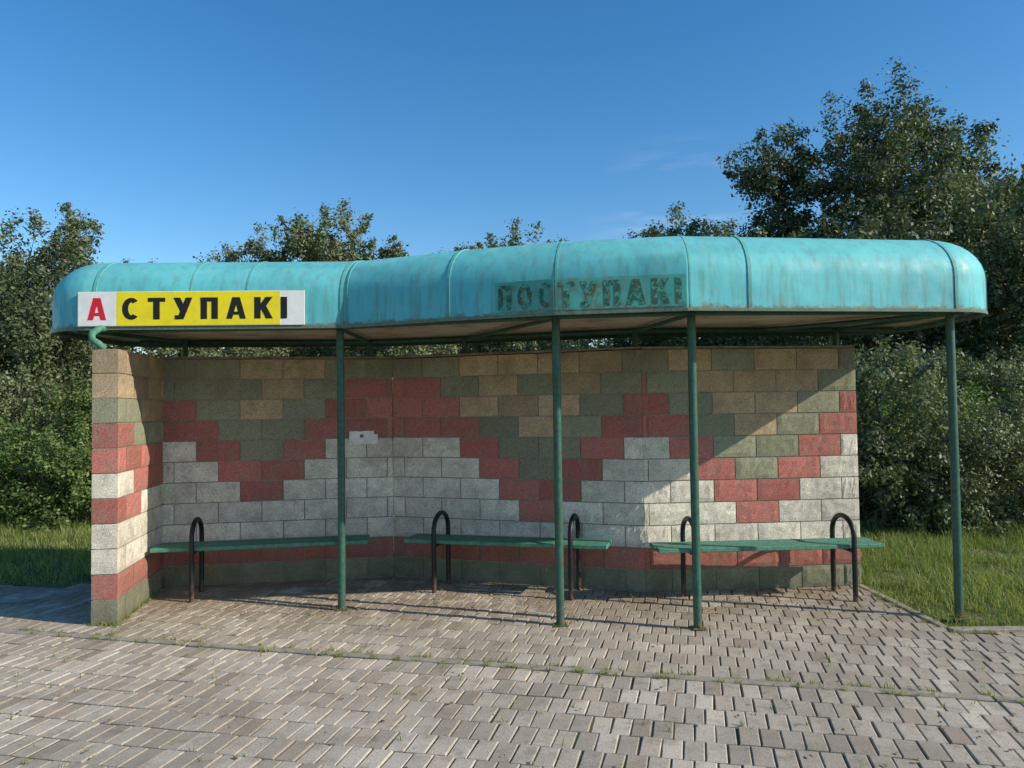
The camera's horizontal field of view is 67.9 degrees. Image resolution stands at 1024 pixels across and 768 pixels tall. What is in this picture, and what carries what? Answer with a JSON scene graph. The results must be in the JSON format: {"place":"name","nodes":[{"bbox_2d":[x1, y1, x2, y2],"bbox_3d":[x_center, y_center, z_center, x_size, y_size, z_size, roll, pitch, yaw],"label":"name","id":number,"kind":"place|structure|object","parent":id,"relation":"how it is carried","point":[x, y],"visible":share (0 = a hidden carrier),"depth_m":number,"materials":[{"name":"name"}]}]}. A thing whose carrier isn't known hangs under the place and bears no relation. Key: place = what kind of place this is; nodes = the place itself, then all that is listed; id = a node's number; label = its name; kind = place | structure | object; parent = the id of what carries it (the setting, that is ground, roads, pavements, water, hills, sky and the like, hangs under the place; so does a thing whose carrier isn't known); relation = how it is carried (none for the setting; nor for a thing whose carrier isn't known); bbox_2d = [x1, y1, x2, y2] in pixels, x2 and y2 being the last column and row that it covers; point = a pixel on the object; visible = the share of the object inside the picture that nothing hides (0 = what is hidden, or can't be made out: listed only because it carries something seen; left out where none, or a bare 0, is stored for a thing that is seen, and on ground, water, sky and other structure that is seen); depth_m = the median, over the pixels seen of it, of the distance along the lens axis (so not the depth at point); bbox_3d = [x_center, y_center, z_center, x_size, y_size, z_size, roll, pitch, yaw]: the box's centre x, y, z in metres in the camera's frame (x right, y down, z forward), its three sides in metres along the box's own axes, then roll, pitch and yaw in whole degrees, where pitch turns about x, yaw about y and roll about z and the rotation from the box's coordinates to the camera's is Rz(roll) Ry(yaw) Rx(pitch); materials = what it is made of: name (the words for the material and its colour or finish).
{"place":"outdoors","nodes":[
{"label":"outdoors","id":0,"kind":"place"},
{"bbox_2d":[0,576,1023,767],"bbox_3d":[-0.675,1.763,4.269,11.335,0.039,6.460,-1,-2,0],"label":"pavement","id":1,"kind":"structure","parent":0,"point":[354,731],"depth_m":4.47,"materials":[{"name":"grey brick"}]},
{"bbox_2d":[150,517,369,602],"bbox_3d":[-2.198,1.519,6.751,1.834,0.716,0.412,0,-2,-10],"label":"park bench","id":2,"kind":"object","parent":1,"relation":"on","point":[192,547],"visible":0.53,"depth_m":6.66,"materials":[{"name":"black paint"}]},
{"bbox_2d":[404,510,611,600],"bbox_3d":[-0.048,1.489,6.714,1.824,0.716,0.411,-1,-2,15],"label":"park bench","id":3,"kind":"object","parent":1,"relation":"on","point":[570,542],"visible":0.94,"depth_m":6.68,"materials":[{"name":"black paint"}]},
{"bbox_2d":[8,587,1023,767],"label":"weeds","id":4,"kind":"object","parent":1,"relation":"on","point":[127,616],"visible":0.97,"depth_m":4.97,"materials":[{"name":"green plant"}]},
{"bbox_2d":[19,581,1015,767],"bbox_3d":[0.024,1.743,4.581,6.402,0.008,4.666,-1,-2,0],"label":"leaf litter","id":5,"kind":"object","parent":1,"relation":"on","point":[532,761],"visible":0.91,"depth_m":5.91,"materials":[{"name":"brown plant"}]},
{"bbox_2d":[51,236,987,630],"bbox_3d":[-0.065,0.395,6.495,7.472,2.907,2.562,-1,-2,0],"label":"bus shelter","id":6,"kind":"object","parent":1,"relation":"on","point":[635,450],"visible":0.94,"depth_m":6.70,"materials":[{"name":"teal metal"}]},
{"bbox_2d":[77,290,304,326],"bbox_3d":[-2.523,-0.595,5.987,1.761,0.273,0.016,-1,-2,-2],"label":"bus stop sign","id":7,"kind":"object","parent":6,"relation":"attached to","point":[189,308],"visible":1,"depth_m":5.98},
{"bbox_2d":[349,431,377,444],"bbox_3d":[-1.435,0.519,7.350,0.273,0.132,0.015,0,-2,-11],"label":"paper notice","id":8,"kind":"object","parent":6,"relation":"attached to","point":[370,437],"visible":1,"depth_m":7.36,"materials":[{"name":"white paper"}]},
{"bbox_2d":[649,513,884,603],"bbox_3d":[2.109,1.447,6.333,1.895,0.716,0.412,-1,-2,-3],"label":"park bench","id":9,"kind":"object","parent":1,"relation":"on","point":[852,544],"visible":0.82,"depth_m":6.27,"materials":[{"name":"black paint"}]},
{"bbox_2d":[0,474,1023,626],"bbox_3d":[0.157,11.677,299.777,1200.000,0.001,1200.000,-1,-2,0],"label":"ground","id":10,"kind":"structure","parent":0,"point":[79,579],"depth_m":7.43,"materials":[{"name":"green plant"}]},
{"bbox_2d":[0,260,27,342],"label":"alder tree","id":11,"kind":"object","parent":10,"relation":"on","point":[5,279],"visible":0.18,"depth_m":17.70,"materials":[{"name":"green plant"}]},
{"bbox_2d":[0,378,27,441],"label":"shrub","id":12,"kind":"object","parent":10,"relation":"on","point":[16,414],"visible":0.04,"depth_m":14.12,"materials":[{"name":"green plant"}]},
{"bbox_2d":[0,417,28,518],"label":"shrub","id":13,"kind":"object","parent":10,"relation":"on","point":[5,427],"visible":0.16,"depth_m":12.09,"materials":[{"name":"green plant"}]},
{"bbox_2d":[0,207,75,357],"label":"alder tree","id":14,"kind":"object","parent":10,"relation":"on","point":[17,255],"visible":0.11,"depth_m":20.74,"materials":[{"name":"green plant"}]},
{"bbox_2d":[0,362,85,504],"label":"shrub","id":15,"kind":"object","parent":10,"relation":"on","point":[13,386],"visible":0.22,"depth_m":13.04,"materials":[{"name":"green plant"}]},
{"bbox_2d":[0,408,91,529],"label":"shrub","id":16,"kind":"object","parent":10,"relation":"on","point":[8,462],"visible":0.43,"depth_m":11.34,"materials":[{"name":"green plant"}]},
{"bbox_2d":[3,413,92,532],"bbox_3d":[-6.314,1.382,11.240,2.107,1.912,1.965,-1,-2,0],"label":"shrub","id":17,"kind":"object","parent":10,"relation":"on","point":[76,486],"visible":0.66,"depth_m":10.82,"materials":[{"name":"green plant"}]},
{"bbox_2d":[0,264,110,457],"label":"alder tree","id":18,"kind":"object","parent":10,"relation":"on","point":[24,321],"visible":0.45,"depth_m":15.83,"materials":[{"name":"green plant"}]},
{"bbox_2d":[35,378,93,513],"bbox_3d":[-6.958,1.083,12.899,1.653,2.381,1.701,-1,-2,8],"label":"shrub","id":19,"kind":"object","parent":10,"relation":"on","point":[82,398],"visible":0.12,"depth_m":12.69,"materials":[{"name":"green plant"}]},
{"bbox_2d":[0,225,143,441],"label":"alder tree","id":20,"kind":"object","parent":10,"relation":"on","point":[71,248],"visible":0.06,"depth_m":19.33,"materials":[{"name":"green plant"}]},
{"bbox_2d":[51,202,104,430],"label":"poplar tree","id":21,"kind":"object","parent":10,"relation":"on","point":[74,225],"visible":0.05,"depth_m":22.19,"materials":[{"name":"green plant"}]},
{"bbox_2d":[120,258,253,379],"bbox_3d":[-11.009,-0.629,23.940,5.270,6.508,4.913,-1,-2,14],"label":"alder tree","id":22,"kind":"object","parent":10,"relation":"on","point":[150,352],"visible":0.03,"depth_m":23.32,"materials":[{"name":"green plant"}]},
{"bbox_2d":[193,221,324,355],"bbox_3d":[-9.879,-1.912,31.193,5.392,9.547,5.792,-2,-2,23],"label":"alder tree","id":23,"kind":"object","parent":10,"relation":"on","point":[251,248],"visible":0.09,"depth_m":30.24,"materials":[{"name":"green plant"}]},
{"bbox_2d":[232,347,322,355],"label":"alder tree","id":24,"kind":"object","parent":10,"relation":"on","point":[272,351],"visible":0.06,"depth_m":26.45,"materials":[{"name":"green plant"}]},
{"bbox_2d":[191,248,409,355],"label":"distant treeline","id":25,"kind":"object","parent":10,"relation":"on","point":[254,348],"depth_m":54.58,"materials":[{"name":"green plant"}]},
{"bbox_2d":[267,198,407,355],"bbox_3d":[-7.025,-2.279,30.032,6.146,10.131,5.722,-2,-2,30],"label":"alder tree","id":26,"kind":"object","parent":10,"relation":"on","point":[317,245],"visible":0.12,"depth_m":29.09,"materials":[{"name":"green plant"}]},
{"bbox_2d":[299,346,392,400],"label":"alder tree","id":27,"kind":"object","parent":10,"relation":"on","point":[326,351],"visible":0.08,"depth_m":26.40,"materials":[{"name":"green plant"}]},
{"bbox_2d":[363,235,416,437],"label":"poplar tree","id":28,"kind":"object","parent":10,"relation":"on","point":[395,252],"visible":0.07,"depth_m":29.90,"materials":[{"name":"green plant"}]},
{"bbox_2d":[344,343,482,424],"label":"alder tree","id":29,"kind":"object","parent":10,"relation":"on","point":[421,350],"visible":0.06,"depth_m":25.07,"materials":[{"name":"green plant"}]},
{"bbox_2d":[425,246,460,351],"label":"poplar tree","id":30,"kind":"object","parent":10,"relation":"on","point":[455,248],"depth_m":36.14,"materials":[{"name":"green plant"}]},
{"bbox_2d":[427,343,509,353],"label":"alder tree","id":31,"kind":"object","parent":10,"relation":"on","point":[479,346],"visible":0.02,"depth_m":26.57,"materials":[{"name":"green plant"}]},
{"bbox_2d":[457,240,489,348],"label":"poplar tree","id":32,"kind":"object","parent":10,"relation":"on","point":[477,246],"visible":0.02,"depth_m":36.92,"materials":[{"name":"green plant"}]},
{"bbox_2d":[0,584,1023,703],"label":"kerb","id":33,"kind":"structure","parent":10,"relation":"on","point":[914,693],"depth_m":4.82,"materials":[{"name":"concrete"}]},
{"bbox_2d":[483,217,579,351],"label":"alder tree","id":34,"kind":"object","parent":10,"relation":"on","point":[510,242],"visible":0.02,"depth_m":34.91,"materials":[{"name":"green plant"}]},
{"bbox_2d":[488,339,602,351],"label":"alder tree","id":35,"kind":"object","parent":10,"relation":"on","point":[520,346],"visible":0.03,"depth_m":26.07,"materials":[{"name":"green plant"}]},
{"bbox_2d":[560,338,614,348],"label":"distant treeline","id":36,"kind":"object","parent":10,"relation":"on","point":[599,342],"depth_m":45.92,"materials":[{"name":"green plant"}]},
{"bbox_2d":[603,337,680,346],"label":"alder tree","id":37,"kind":"object","parent":10,"relation":"on","point":[621,342],"visible":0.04,"depth_m":25.95,"materials":[{"name":"green plant"}]},
{"bbox_2d":[623,201,738,345],"bbox_3d":[6.982,-2.427,31.219,5.722,10.131,6.146,-1,-2,6],"label":"alder tree","id":38,"kind":"object","parent":10,"relation":"on","point":[689,229],"visible":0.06,"depth_m":30.32,"materials":[{"name":"green plant"}]},
{"bbox_2d":[659,337,760,345],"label":"alder tree","id":39,"kind":"object","parent":10,"relation":"on","point":[681,342],"visible":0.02,"depth_m":24.42,"materials":[{"name":"green plant"}]},
{"bbox_2d":[677,221,834,345],"bbox_3d":[7.748,-1.396,24.151,5.711,7.565,6.126,-1,-2,4],"label":"alder tree","id":40,"kind":"object","parent":10,"relation":"on","point":[716,233],"visible":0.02,"depth_m":23.64,"materials":[{"name":"green plant"}]},
{"bbox_2d":[716,117,846,345],"bbox_3d":[9.438,-3.590,27.611,5.020,12.037,5.041,1,-3,-44],"label":"willow tree","id":41,"kind":"object","parent":10,"relation":"on","point":[756,180],"visible":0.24,"depth_m":26.86,"materials":[{"name":"green plant"}]},
{"bbox_2d":[744,335,880,417],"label":"alder tree","id":42,"kind":"object","parent":10,"relation":"on","point":[813,340],"visible":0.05,"depth_m":18.27,"materials":[{"name":"green plant"}]},
{"bbox_2d":[784,185,975,419],"bbox_3d":[9.914,-1.293,20.364,5.490,7.987,5.682,0,-2,-25],"label":"alder tree","id":43,"kind":"object","parent":10,"relation":"on","point":[870,204],"visible":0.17,"depth_m":19.59,"materials":[{"name":"green plant"}]},
{"bbox_2d":[855,349,923,434],"bbox_3d":[5.839,0.767,12.610,1.860,2.678,1.914,-1,-2,2],"label":"shrub","id":44,"kind":"object","parent":10,"relation":"on","point":[871,402],"visible":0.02,"depth_m":12.45,"materials":[{"name":"green plant"}]},
{"bbox_2d":[769,56,1017,416],"bbox_3d":[13.045,-4.421,26.241,7.873,13.514,6.872,0,-2,-33],"label":"willow tree","id":45,"kind":"object","parent":10,"relation":"on","point":[882,168],"visible":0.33,"depth_m":25.29,"materials":[{"name":"green plant"}]},
{"bbox_2d":[856,398,965,530],"bbox_3d":[5.031,1.124,10.452,2.183,2.124,2.341,-2,-3,41],"label":"shrub","id":46,"kind":"object","parent":10,"relation":"on","point":[869,495],"visible":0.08,"depth_m":10.00,"materials":[{"name":"green plant"}]},
{"bbox_2d":[849,334,975,536],"bbox_3d":[4.732,0.659,9.748,1.901,2.738,1.956,-1,-2,0],"label":"shrub","id":47,"kind":"object","parent":10,"relation":"on","point":[890,468],"visible":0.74,"depth_m":9.46,"materials":[{"name":"green plant"}]},
{"bbox_2d":[869,342,979,474],"bbox_3d":[7.087,0.703,13.218,2.020,2.827,1.963,-1,-2,18],"label":"shrub","id":48,"kind":"object","parent":10,"relation":"on","point":[959,367],"visible":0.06,"depth_m":12.58,"materials":[{"name":"green plant"}]},
{"bbox_2d":[859,372,1023,514],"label":"shrub","id":49,"kind":"object","parent":10,"relation":"on","point":[973,396],"visible":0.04,"depth_m":10.88,"materials":[{"name":"green plant"}]},
{"bbox_2d":[883,133,1023,414],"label":"willow tree","id":50,"kind":"object","parent":10,"relation":"on","point":[987,206],"visible":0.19,"depth_m":21.31,"materials":[{"name":"green plant"}]},
{"bbox_2d":[892,404,1023,540],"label":"shrub","id":51,"kind":"object","parent":10,"relation":"on","point":[973,460],"visible":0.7,"depth_m":9.29,"materials":[{"name":"green plant"}]},
{"bbox_2d":[919,183,1023,420],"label":"alder tree","id":52,"kind":"object","parent":10,"relation":"on","point":[987,332],"visible":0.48,"depth_m":17.28,"materials":[{"name":"green plant"}]},
{"bbox_2d":[929,158,1023,405],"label":"alder tree","id":53,"kind":"object","parent":10,"relation":"on","point":[988,188],"visible":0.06,"depth_m":22.07,"materials":[{"name":"green plant"}]},
{"bbox_2d":[959,388,1023,536],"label":"shrub","id":54,"kind":"object","parent":10,"relation":"on","point":[1014,474],"visible":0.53,"depth_m":9.56,"materials":[{"name":"green plant"}]},
{"bbox_2d":[961,350,1023,445],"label":"shrub","id":55,"kind":"object","parent":10,"relation":"on","point":[992,376],"visible":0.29,"depth_m":12.86,"materials":[{"name":"green plant"}]},
{"bbox_2d":[976,388,1023,506],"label":"shrub","id":56,"kind":"object","parent":10,"relation":"on","point":[1017,399],"visible":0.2,"depth_m":10.65,"materials":[{"name":"green plant"}]},
{"bbox_2d":[995,343,1023,397],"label":"shrub","id":57,"kind":"object","parent":10,"relation":"on","point":[1020,357],"visible":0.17,"depth_m":13.52,"materials":[{"name":"green plant"}]},
{"bbox_2d":[0,0,1023,355],"label":"sky","id":58,"kind":"structure","parent":0,"point":[182,126],"materials":[{"name":"blue"}]}
]}

